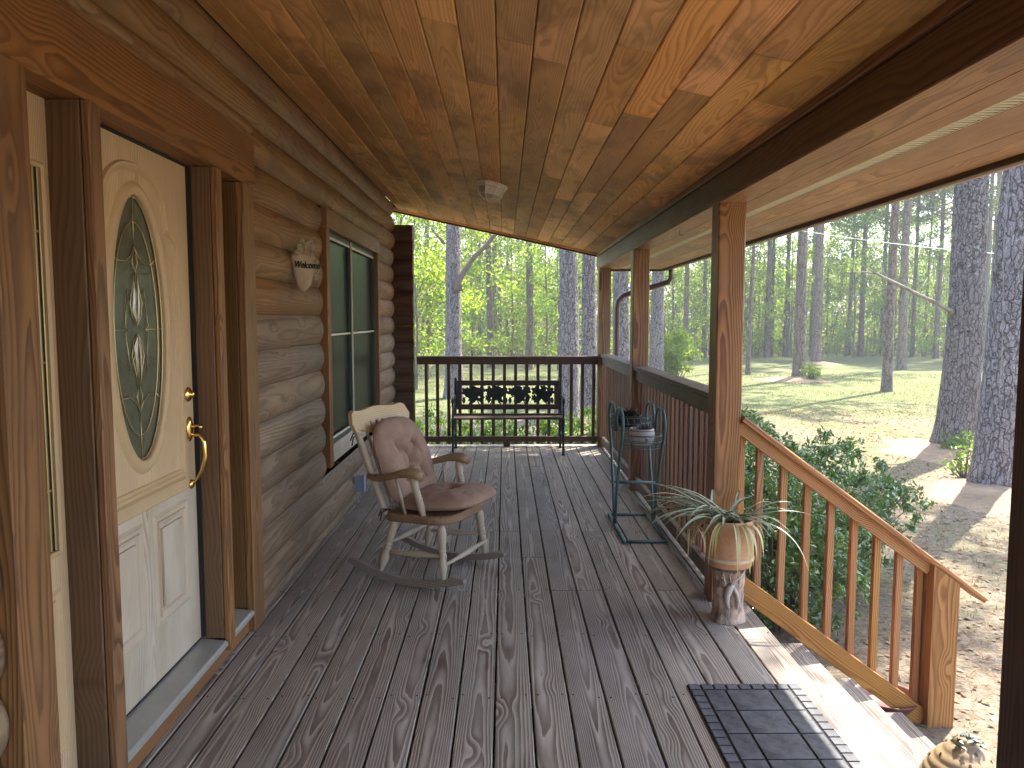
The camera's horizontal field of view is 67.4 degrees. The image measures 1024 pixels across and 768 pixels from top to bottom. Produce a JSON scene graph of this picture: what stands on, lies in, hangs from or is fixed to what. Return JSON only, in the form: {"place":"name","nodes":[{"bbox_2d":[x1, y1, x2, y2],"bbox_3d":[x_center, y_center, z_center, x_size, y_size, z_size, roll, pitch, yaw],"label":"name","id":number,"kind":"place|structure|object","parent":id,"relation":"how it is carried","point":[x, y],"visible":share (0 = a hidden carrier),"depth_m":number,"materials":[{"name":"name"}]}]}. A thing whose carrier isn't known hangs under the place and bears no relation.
{"place":"outdoors","nodes":[
{"label":"outdoors","id":0,"kind":"place"},
{"bbox_2d":[137,444,885,767],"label":"porch floor","id":1,"kind":"structure","parent":0,"point":[336,659],"depth_m":3.48,"materials":[{"name":"grey wood"}]},
{"bbox_2d":[348,402,505,587],"bbox_3d":[-0.497,0.630,4.555,0.777,0.973,0.634,2,5,23],"label":"rocking chair","id":2,"kind":"object","parent":1,"relation":"on","point":[406,476],"visible":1,"depth_m":4.41,"materials":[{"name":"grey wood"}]},
{"bbox_2d":[417,356,597,446],"bbox_3d":[-0.052,0.204,9.049,2.116,1.068,0.091,0,5,-1],"label":"end railing","id":3,"kind":"object","parent":1,"relation":"on","point":[515,361],"visible":0.85,"depth_m":9.05,"materials":[{"name":"wood"}]},
{"bbox_2d":[451,378,564,454],"bbox_3d":[-0.044,0.365,8.703,1.264,0.833,0.584,0,5,-1],"label":"garden bench","id":4,"kind":"object","parent":1,"relation":"on","point":[472,393],"visible":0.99,"depth_m":8.89,"materials":[{"name":"black metal"}]},
{"bbox_2d":[596,268,610,446],"bbox_3d":[1.077,0.044,9.066,0.140,2.791,0.140,0,5,-1],"label":"porch post","id":5,"kind":"object","parent":1,"relation":"on","point":[604,312],"visible":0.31,"depth_m":8.95,"materials":[{"name":"red wood"}]},
{"bbox_2d":[600,354,629,477],"bbox_3d":[1.107,0.273,7.916,0.133,1.068,2.182,0,5,-1],"label":"side railing","id":6,"kind":"object","parent":1,"relation":"on","point":[617,378],"visible":0.47,"depth_m":7.97,"materials":[{"name":"wood"}]},
{"bbox_2d":[608,400,668,543],"bbox_3d":[0.887,0.592,5.515,0.333,0.894,0.836,0,5,-1],"label":"plant stand","id":7,"kind":"object","parent":1,"relation":"on","point":[614,514],"visible":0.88,"depth_m":5.50,"materials":[{"name":"green metal"}]},
{"bbox_2d":[618,407,641,426],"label":"potted succulent","id":8,"kind":"object","parent":7,"relation":"in","point":[631,413],"visible":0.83,"depth_m":5.66,"materials":[{"name":"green plant"}]},
{"bbox_2d":[629,425,654,445],"bbox_3d":[0.906,0.350,5.364,0.180,0.157,0.185,0,5,-1],"label":"ceramic pot","id":9,"kind":"object","parent":7,"relation":"on","point":[641,431],"visible":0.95,"depth_m":5.30,"materials":[{"name":"ceramic"}]},
{"bbox_2d":[628,250,649,490],"bbox_3d":[1.109,0.240,6.744,0.140,2.791,0.140,0,5,-1],"label":"porch post","id":10,"kind":"object","parent":1,"relation":"on","point":[639,307],"visible":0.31,"depth_m":6.62,"materials":[{"name":"red wood"}]},
{"bbox_2d":[634,366,708,575],"bbox_3d":[1.129,0.482,5.433,0.133,1.068,2.507,0,5,-1],"label":"side railing","id":11,"kind":"object","parent":1,"relation":"on","point":[682,401],"visible":0.68,"depth_m":5.18,"materials":[{"name":"wood"}]},
{"bbox_2d":[704,203,746,601],"bbox_3d":[1.126,0.462,4.099,0.140,2.791,0.140,0,5,-1],"label":"porch post","id":12,"kind":"object","parent":1,"relation":"on","point":[726,334],"visible":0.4,"depth_m":3.99,"materials":[{"name":"red wood"}]},
{"bbox_2d":[709,566,746,625],"bbox_3d":[1.084,1.040,3.837,0.185,0.283,0.201,0,5,-1],"label":"carved log pedestal","id":13,"kind":"object","parent":1,"relation":"on","point":[728,599],"visible":0.81,"depth_m":3.78,"materials":[{"name":"paint"}]},
{"bbox_2d":[630,482,812,575],"bbox_3d":[0.986,0.696,3.884,0.853,0.405,0.728,-2,5,-18],"label":"spider plant pot","id":14,"kind":"object","parent":13,"relation":"on","point":[729,538],"visible":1,"depth_m":3.74,"materials":[{"name":"ceramic"}]},
{"bbox_2d":[687,683,864,767],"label":"door mat","id":15,"kind":"object","parent":1,"relation":"on","point":[769,726],"depth_m":2.81,"materials":[{"name":"black rubber"}]},
{"bbox_2d":[996,270,1023,767],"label":"porch post","id":16,"kind":"object","parent":1,"relation":"on","point":[1010,747],"visible":1,"depth_m":1.71,"materials":[{"name":"wood"}]},
{"bbox_2d":[391,175,996,323],"label":"sky","id":17,"kind":"structure","parent":0,"point":[810,230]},
{"bbox_2d":[407,325,1009,767],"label":"ground","id":18,"kind":"structure","parent":0,"point":[775,365],"depth_m":11.12,"materials":[{"name":"grass"},{"name":"pine straw"},{"name":"sandy soil"}]},
{"bbox_2d":[0,0,415,767],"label":"log house","id":19,"kind":"structure","parent":18,"relation":"on","point":[192,374],"depth_m":2.87,"materials":[{"name":"wood"}]},
{"bbox_2d":[100,127,207,714],"bbox_3d":[-1.327,0.139,2.804,0.115,1.996,0.888,0,5,-1],"label":"door","id":20,"kind":"structure","parent":19,"relation":"in","point":[144,192],"depth_m":2.87,"materials":[{"name":"beige wood"}]},
{"bbox_2d":[290,238,321,291],"bbox_3d":[-1.203,-0.695,4.485,0.052,0.314,0.192,4,6,39],"label":"welcome plaque","id":21,"kind":"object","parent":19,"relation":"attached to","point":[305,261],"visible":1,"depth_m":4.47,"materials":[{"name":"beige wood"}]},
{"bbox_2d":[329,232,375,441],"bbox_3d":[-1.339,-0.399,6.377,0.080,1.522,2.016,0,5,-1],"label":"window","id":22,"kind":"structure","parent":19,"relation":"in","point":[351,265],"depth_m":6.26,"materials":[{"name":"glass"}]},
{"bbox_2d":[354,474,365,501],"bbox_3d":[-1.251,0.860,6.333,0.077,0.218,0.090,0,5,-1],"label":"outlet box","id":23,"kind":"object","parent":19,"relation":"attached to","point":[360,483],"visible":1,"depth_m":6.29,"materials":[{"name":"blue plastic"}]},
{"bbox_2d":[196,0,1023,355],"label":"porch roof","id":24,"kind":"structure","parent":19,"relation":"attached to","point":[612,134],"depth_m":3.12,"materials":[{"name":"brown wood"}]},
{"bbox_2d":[477,179,507,201],"bbox_3d":[-0.151,-1.470,5.846,0.234,0.156,0.237,0,5,-1],"label":"ceiling light","id":25,"kind":"object","parent":24,"relation":"attached to","point":[491,190],"visible":1,"depth_m":5.78,"materials":[{"name":"glass"}]},
{"bbox_2d":[426,224,430,355],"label":"pine tree","id":26,"kind":"object","parent":18,"relation":"on","point":[429,280],"depth_m":39.50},
{"bbox_2d":[400,214,465,369],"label":"young tree","id":27,"kind":"object","parent":18,"relation":"on","point":[437,258],"visible":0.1,"depth_m":25.04,"materials":[{"name":"green plant"}]},
{"bbox_2d":[386,197,485,314],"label":"young tree","id":28,"kind":"object","parent":18,"relation":"on","point":[463,311],"visible":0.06,"depth_m":25.48,"materials":[{"name":"green plant"}]},
{"bbox_2d":[416,403,475,443],"bbox_3d":[-1.143,0.768,10.275,1.178,1.030,1.117,-2,5,-21],"label":"shrub","id":29,"kind":"object","parent":18,"relation":"on","point":[431,430],"visible":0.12,"depth_m":10.29,"materials":[{"name":"green plant"}]},
{"bbox_2d":[394,217,509,355],"bbox_3d":[-2.658,-5.098,32.298,7.008,9.233,5.937,1,5,16],"label":"young tree","id":30,"kind":"object","parent":18,"relation":"on","point":[475,267],"visible":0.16,"depth_m":31.48,"materials":[{"name":"green plant"}]},
{"bbox_2d":[393,213,519,379],"bbox_3d":[-2.655,-4.407,26.816,5.891,8.744,6.572,0,5,-1],"label":"young tree","id":31,"kind":"object","parent":18,"relation":"on","point":[444,297],"visible":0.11,"depth_m":26.33,"materials":[{"name":"green plant"}]},
{"bbox_2d":[431,224,496,398],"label":"pine tree","id":32,"kind":"object","parent":18,"relation":"on","point":[455,275],"visible":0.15,"depth_m":20.68,"materials":[{"name":"grey plant"}]},
{"bbox_2d":[388,199,543,388],"bbox_3d":[-2.489,-3.557,22.976,5.840,7.711,4.948,-4,7,-43],"label":"young tree","id":33,"kind":"object","parent":18,"relation":"on","point":[423,273],"visible":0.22,"depth_m":22.95,"materials":[{"name":"green plant"}]},
{"bbox_2d":[460,228,481,355],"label":"pine tree","id":34,"kind":"object","parent":18,"relation":"on","point":[479,328],"visible":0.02,"depth_m":44.05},
{"bbox_2d":[422,221,537,355],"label":"young tree","id":35,"kind":"object","parent":18,"relation":"on","point":[470,316],"visible":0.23,"depth_m":36.57,"materials":[{"name":"green plant"}]},
{"bbox_2d":[485,233,495,368],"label":"pine tree","id":36,"kind":"object","parent":18,"relation":"on","point":[490,316],"visible":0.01,"depth_m":33.69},
{"bbox_2d":[493,240,496,355],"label":"pine tree","id":37,"kind":"object","parent":18,"relation":"on","point":[494,286],"depth_m":37.66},
{"bbox_2d":[457,410,533,443],"bbox_3d":[-0.277,0.774,10.482,1.134,0.995,1.152,-4,6,-36],"label":"shrub","id":38,"kind":"object","parent":18,"relation":"on","point":[509,432],"visible":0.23,"depth_m":10.39,"materials":[{"name":"green plant"}]},
{"bbox_2d":[435,227,557,351],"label":"young tree","id":39,"kind":"object","parent":18,"relation":"on","point":[483,292],"visible":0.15,"depth_m":42.95,"materials":[{"name":"green plant"}]},
{"bbox_2d":[498,237,501,355],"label":"pine tree","id":40,"kind":"object","parent":18,"relation":"on","point":[500,324],"visible":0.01,"depth_m":43.50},
{"bbox_2d":[491,237,512,355],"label":"pine tree","id":41,"kind":"object","parent":18,"relation":"on","point":[506,294],"depth_m":44.99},
{"bbox_2d":[436,236,581,355],"bbox_3d":[-0.261,-5.301,37.628,6.654,8.744,5.678,-4,6,-40],"label":"young tree","id":42,"kind":"object","parent":18,"relation":"on","point":[511,293],"visible":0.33,"depth_m":37.49,"materials":[{"name":"green plant"}]},
{"bbox_2d":[464,245,581,347],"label":"young tree","id":43,"kind":"object","parent":18,"relation":"on","point":[501,313],"visible":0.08,"depth_m":43.30,"materials":[{"name":"green plant"}]},
{"bbox_2d":[524,242,533,369],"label":"pine tree","id":44,"kind":"object","parent":18,"relation":"on","point":[529,350],"visible":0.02,"depth_m":32.73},
{"bbox_2d":[468,230,630,365],"bbox_3d":[2.318,-5.548,35.586,7.528,9.604,6.796,2,5,23],"label":"young tree","id":45,"kind":"object","parent":18,"relation":"on","point":[537,289],"visible":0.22,"depth_m":35.79,"materials":[{"name":"green plant"}]},
{"bbox_2d":[510,418,590,443],"bbox_3d":[0.489,0.859,10.294,1.323,0.942,1.025,0,5,-1],"label":"shrub","id":46,"kind":"object","parent":18,"relation":"on","point":[543,427],"visible":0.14,"depth_m":10.19,"materials":[{"name":"green plant"}]},
{"bbox_2d":[554,249,579,420],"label":"pine tree","id":47,"kind":"object","parent":18,"relation":"on","point":[568,310],"visible":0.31,"depth_m":16.19,"materials":[{"name":"grey plant"}]},
{"bbox_2d":[508,241,629,369],"bbox_3d":[2.385,-4.635,32.813,5.890,8.257,6.872,0,5,-1],"label":"young tree","id":48,"kind":"object","parent":18,"relation":"on","point":[548,310],"visible":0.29,"depth_m":32.64,"materials":[{"name":"green plant"}]},
{"bbox_2d":[514,241,630,355],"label":"young tree","id":49,"kind":"object","parent":18,"relation":"on","point":[550,334],"visible":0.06,"depth_m":37.64,"materials":[{"name":"green plant"}]},
{"bbox_2d":[564,406,595,443],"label":"shrub","id":50,"kind":"object","parent":18,"relation":"on","point":[586,411],"visible":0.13,"depth_m":10.44,"materials":[{"name":"green plant"}]},
{"bbox_2d":[579,254,596,414],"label":"pine tree","id":51,"kind":"object","parent":18,"relation":"on","point":[589,337],"visible":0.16,"depth_m":17.25,"materials":[{"name":"grey plant"}]},
{"bbox_2d":[529,249,683,353],"bbox_3d":[3.146,-4.276,29.498,5.195,8.091,6.132,-1,5,-16],"label":"young tree","id":52,"kind":"object","parent":18,"relation":"on","point":[676,274],"visible":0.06,"depth_m":29.18,"materials":[{"name":"green plant"}]},
{"bbox_2d":[613,271,629,359],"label":"pine tree","id":53,"kind":"object","parent":18,"relation":"on","point":[620,282],"visible":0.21,"depth_m":18.29,"materials":[{"name":"grey plant"}]},
{"bbox_2d":[596,260,710,349],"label":"leafy tree","id":54,"kind":"object","parent":18,"relation":"on","point":[673,300],"visible":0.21,"depth_m":43.68,"materials":[{"name":"green plant"}]},
{"bbox_2d":[649,269,664,370],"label":"pine tree","id":55,"kind":"object","parent":18,"relation":"on","point":[656,359],"visible":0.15,"depth_m":21.84,"materials":[{"name":"grey plant"}]},
{"bbox_2d":[648,323,703,376],"bbox_3d":[5.238,-0.920,24.996,1.873,2.130,1.691,0,5,-1],"label":"bright bush","id":56,"kind":"object","parent":18,"relation":"on","point":[673,359],"visible":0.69,"depth_m":24.66,"materials":[{"name":"green plant"}]},
{"bbox_2d":[415,332,944,356],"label":"undergrowth","id":57,"kind":"object","parent":18,"relation":"on","point":[830,346],"visible":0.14,"depth_m":44.48,"materials":[{"name":"green plant"}]},
{"bbox_2d":[683,264,689,352],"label":"pine tree","id":58,"kind":"object","parent":18,"relation":"on","point":[686,304],"depth_m":41.76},
{"bbox_2d":[393,197,994,357],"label":"thicket","id":59,"kind":"object","parent":18,"relation":"on","point":[832,277],"visible":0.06,"depth_m":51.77,"materials":[{"name":"green plant"}]},
{"bbox_2d":[650,258,746,355],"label":"leafy tree","id":60,"kind":"object","parent":18,"relation":"on","point":[691,303],"visible":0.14,"depth_m":46.49,"materials":[{"name":"green plant"}]},
{"bbox_2d":[701,259,706,356],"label":"pine tree","id":61,"kind":"object","parent":18,"relation":"on","point":[705,300],"depth_m":43.53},
{"bbox_2d":[665,242,772,351],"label":"leafy tree","id":62,"kind":"object","parent":18,"relation":"on","point":[701,297],"visible":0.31,"depth_m":41.56,"materials":[{"name":"green plant"}]},
{"bbox_2d":[672,241,792,349],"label":"leafy tree","id":63,"kind":"object","parent":18,"relation":"on","point":[747,290],"visible":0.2,"depth_m":43.04,"materials":[{"name":"green plant"}]},
{"bbox_2d":[745,245,755,374],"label":"pine tree","id":64,"kind":"object","parent":18,"relation":"on","point":[748,357],"visible":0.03,"depth_m":29.92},
{"bbox_2d":[698,233,809,352],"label":"leafy tree","id":65,"kind":"object","parent":18,"relation":"on","point":[759,301],"visible":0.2,"depth_m":46.44,"materials":[{"name":"green plant"}]},
{"bbox_2d":[763,240,771,357],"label":"pine tree","id":66,"kind":"object","parent":18,"relation":"on","point":[766,352],"depth_m":42.80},
{"bbox_2d":[770,239,775,356],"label":"pine tree","id":67,"kind":"object","parent":18,"relation":"on","point":[772,293],"depth_m":44.01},
{"bbox_2d":[741,407,807,505],"bbox_3d":[2.020,0.840,7.642,1.715,1.431,1.583,-2,5,-24],"label":"holly bush","id":68,"kind":"object","parent":18,"relation":"on","point":[754,420],"visible":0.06,"depth_m":7.51,"materials":[{"name":"green plant"}]},
{"bbox_2d":[566,409,1009,763],"bbox_3d":[7.012,1.305,9.949,11.927,0.179,16.617,0,5,-1],"label":"pine straw","id":69,"kind":"object","parent":18,"relation":"on","point":[965,632],"visible":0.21,"depth_m":7.19,"materials":[{"name":"brown plant"}]},
{"bbox_2d":[755,376,833,382],"bbox_3d":[9.972,-0.195,27.797,3.109,0.199,3.931,0,5,-1],"label":"mulch mound","id":70,"kind":"object","parent":18,"relation":"on","point":[793,379],"visible":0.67,"depth_m":27.03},
{"bbox_2d":[798,362,822,379],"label":"seedling","id":71,"kind":"object","parent":70,"relation":"on","point":[813,371],"visible":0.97,"depth_m":27.09,"materials":[{"name":"green plant"}]},
{"bbox_2d":[791,229,807,376],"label":"pine tree","id":72,"kind":"object","parent":18,"relation":"on","point":[799,354],"visible":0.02,"depth_m":27.49,"materials":[{"name":"plant"}]},
{"bbox_2d":[744,460,871,632],"bbox_3d":[1.864,1.153,5.426,1.423,1.242,1.342,0,5,-1],"label":"holly bush","id":73,"kind":"object","parent":18,"relation":"on","point":[816,574],"visible":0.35,"depth_m":5.16,"materials":[{"name":"green plant"}]},
{"bbox_2d":[808,226,816,356],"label":"pine tree","id":74,"kind":"object","parent":18,"relation":"on","point":[812,292],"visible":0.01,"depth_m":43.59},
{"bbox_2d":[791,361,840,364],"bbox_3d":[14.728,-1.029,37.738,3.238,0.200,3.321,0,5,-1],"label":"mulch mound","id":75,"kind":"object","parent":18,"relation":"on","point":[819,363],"visible":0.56,"depth_m":36.94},
{"bbox_2d":[744,229,888,356],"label":"leafy tree","id":76,"kind":"object","parent":18,"relation":"on","point":[780,290],"visible":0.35,"depth_m":42.87,"materials":[{"name":"green plant"}]},
{"bbox_2d":[809,224,824,361],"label":"pine tree","id":77,"kind":"object","parent":18,"relation":"on","point":[815,353],"visible":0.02,"depth_m":37.27,"materials":[{"name":"plant"}]},
{"bbox_2d":[782,214,859,356],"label":"pine tree","id":78,"kind":"object","parent":18,"relation":"on","point":[785,327],"visible":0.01,"depth_m":43.88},
{"bbox_2d":[781,230,872,351],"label":"leafy tree","id":79,"kind":"object","parent":18,"relation":"on","point":[833,257],"visible":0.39,"depth_m":45.01,"materials":[{"name":"green plant"}]},
{"bbox_2d":[744,425,933,593],"bbox_3d":[2.357,0.998,6.298,1.943,1.373,1.732,0,5,-1],"label":"holly bush","id":80,"kind":"object","parent":18,"relation":"on","point":[878,505],"visible":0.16,"depth_m":5.98,"materials":[{"name":"green plant"}]},
{"bbox_2d":[780,643,935,767],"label":"porch steps","id":81,"kind":"structure","parent":18,"relation":"on","point":[895,739],"depth_m":3.51,"materials":[{"name":"brown wood"}]},
{"bbox_2d":[858,681,919,715],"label":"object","id":82,"kind":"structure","parent":81,"relation":"on","point":[887,708],"depth_m":4.29,"materials":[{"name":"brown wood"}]},
{"bbox_2d":[919,731,995,767],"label":"beehive pot","id":83,"kind":"object","parent":81,"relation":"on","point":[962,750],"visible":0.98,"depth_m":2.88,"materials":[{"name":"ceramic"}]},
{"bbox_2d":[824,205,901,355],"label":"pine tree","id":84,"kind":"object","parent":18,"relation":"on","point":[849,313],"visible":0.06,"depth_m":43.97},
{"bbox_2d":[739,415,987,727],"bbox_3d":[1.839,1.011,4.111,1.369,1.698,0.140,0,5,-1],"label":"stair railing","id":85,"kind":"object","parent":18,"relation":"on","point":[938,585],"visible":0.9,"depth_m":4.11,"materials":[{"name":"wood"}]},
{"bbox_2d":[806,209,930,357],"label":"leafy tree","id":86,"kind":"object","parent":18,"relation":"on","point":[853,225],"visible":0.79,"depth_m":41.71,"materials":[{"name":"green plant"}]},
{"bbox_2d":[822,202,950,353],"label":"leafy tree","id":87,"kind":"object","parent":18,"relation":"on","point":[881,286],"visible":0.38,"depth_m":44.26,"materials":[{"name":"green plant"}]},
{"bbox_2d":[880,202,899,391],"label":"pine tree","id":88,"kind":"object","parent":18,"relation":"on","point":[887,375],"visible":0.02,"depth_m":22.91,"materials":[{"name":"plant"}]},
{"bbox_2d":[857,194,928,356],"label":"pine tree","id":89,"kind":"object","parent":18,"relation":"on","point":[860,350],"visible":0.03,"depth_m":43.61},
{"bbox_2d":[857,201,934,355],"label":"pine tree","id":90,"kind":"object","parent":18,"relation":"on","point":[888,226],"visible":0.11,"depth_m":44.56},
{"bbox_2d":[895,198,911,369],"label":"pine tree","id":91,"kind":"object","parent":18,"relation":"on","point":[901,360],"visible":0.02,"depth_m":32.84,"materials":[{"name":"plant"}]},
{"bbox_2d":[877,226,950,356],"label":"leafy tree","id":92,"kind":"object","parent":18,"relation":"on","point":[915,324],"visible":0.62,"depth_m":42.81,"materials":[{"name":"green plant"}]},
{"bbox_2d":[837,196,992,344],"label":"leafy tree","id":93,"kind":"object","parent":18,"relation":"on","point":[910,274],"visible":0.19,"depth_m":46.24,"materials":[{"name":"green plant"}]},
{"bbox_2d":[856,175,989,445],"bbox_3d":[7.633,-8.742,12.391,6.595,20.000,6.710,0,5,-1],"label":"pine tree","id":94,"kind":"object","parent":18,"relation":"on","point":[958,397],"visible":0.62,"depth_m":12.55,"materials":[{"name":"grey plant"}]},
{"bbox_2d":[878,438,972,465],"bbox_3d":[7.229,1.096,12.644,3.011,0.203,3.339,2,5,24],"label":"mulch mound","id":95,"kind":"object","parent":18,"relation":"on","point":[927,450],"visible":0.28,"depth_m":12.42,"materials":[{"name":"soil"}]},
{"bbox_2d":[939,430,973,449],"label":"seedling","id":96,"kind":"object","parent":95,"relation":"on","point":[954,443],"visible":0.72,"depth_m":12.36,"materials":[{"name":"green plant"}]},
{"bbox_2d":[901,193,953,355],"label":"pine tree","id":97,"kind":"object","parent":18,"relation":"on","point":[927,291],"visible":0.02,"depth_m":44.15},
{"bbox_2d":[909,191,952,356],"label":"pine tree","id":98,"kind":"object","parent":18,"relation":"on","point":[912,348],"visible":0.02,"depth_m":43.80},
{"bbox_2d":[882,179,1000,217],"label":"pine tree","id":99,"kind":"object","parent":18,"relation":"on","point":[995,191],"visible":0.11,"depth_m":39.27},
{"bbox_2d":[912,188,989,357],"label":"pine tree","id":100,"kind":"object","parent":18,"relation":"on","point":[942,216],"visible":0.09,"depth_m":41.77,"materials":[{"name":"plant"}]},
{"bbox_2d":[901,478,1010,514],"bbox_3d":[5.955,1.355,9.350,2.305,0.198,2.840,0,5,-1],"label":"mulch mound","id":101,"kind":"object","parent":18,"relation":"on","point":[983,498],"visible":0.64,"depth_m":9.23,"materials":[{"name":"soil"}]},
{"bbox_2d":[935,430,974,477],"bbox_3d":[6.225,0.980,10.448,0.686,0.718,0.685,0,5,-1],"label":"seedling","id":102,"kind":"object","parent":101,"relation":"on","point":[961,472],"visible":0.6,"depth_m":10.48,"materials":[{"name":"green plant"}]},
{"bbox_2d":[944,221,993,314],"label":"leafy tree","id":103,"kind":"object","parent":18,"relation":"on","point":[990,263],"visible":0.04,"depth_m":45.36,"materials":[{"name":"green plant"}]},
{"bbox_2d":[945,171,1002,280],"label":"pine tree","id":104,"kind":"object","parent":18,"relation":"on","point":[998,175],"visible":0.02,"depth_m":43.37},
{"bbox_2d":[983,173,1001,357],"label":"pine tree","id":105,"kind":"object","parent":18,"relation":"on","point":[990,222],"visible":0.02,"depth_m":39.73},
{"bbox_2d":[988,191,999,295],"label":"leafy tree","id":106,"kind":"object","parent":18,"relation":"on","point":[996,202],"visible":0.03,"depth_m":42.34,"materials":[{"name":"green plant"}]},
{"bbox_2d":[966,165,1023,486],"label":"pine tree","id":107,"kind":"object","parent":18,"relation":"on","point":[991,462],"visible":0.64,"depth_m":9.48,"materials":[{"name":"grey plant"}]},
{"bbox_2d":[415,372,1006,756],"bbox_3d":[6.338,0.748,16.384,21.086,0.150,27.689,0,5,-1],"label":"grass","id":108,"kind":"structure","parent":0,"point":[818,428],"depth_m":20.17,"materials":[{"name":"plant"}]},
{"bbox_2d":[804,231,993,253],"bbox_3d":[9.652,-4.169,21.314,11.082,0.921,0.020,-1,5,-16],"label":"overhead wire","id":109,"kind":"object","parent":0,"point":[878,241],"visible":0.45,"depth_m":21.48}
]}

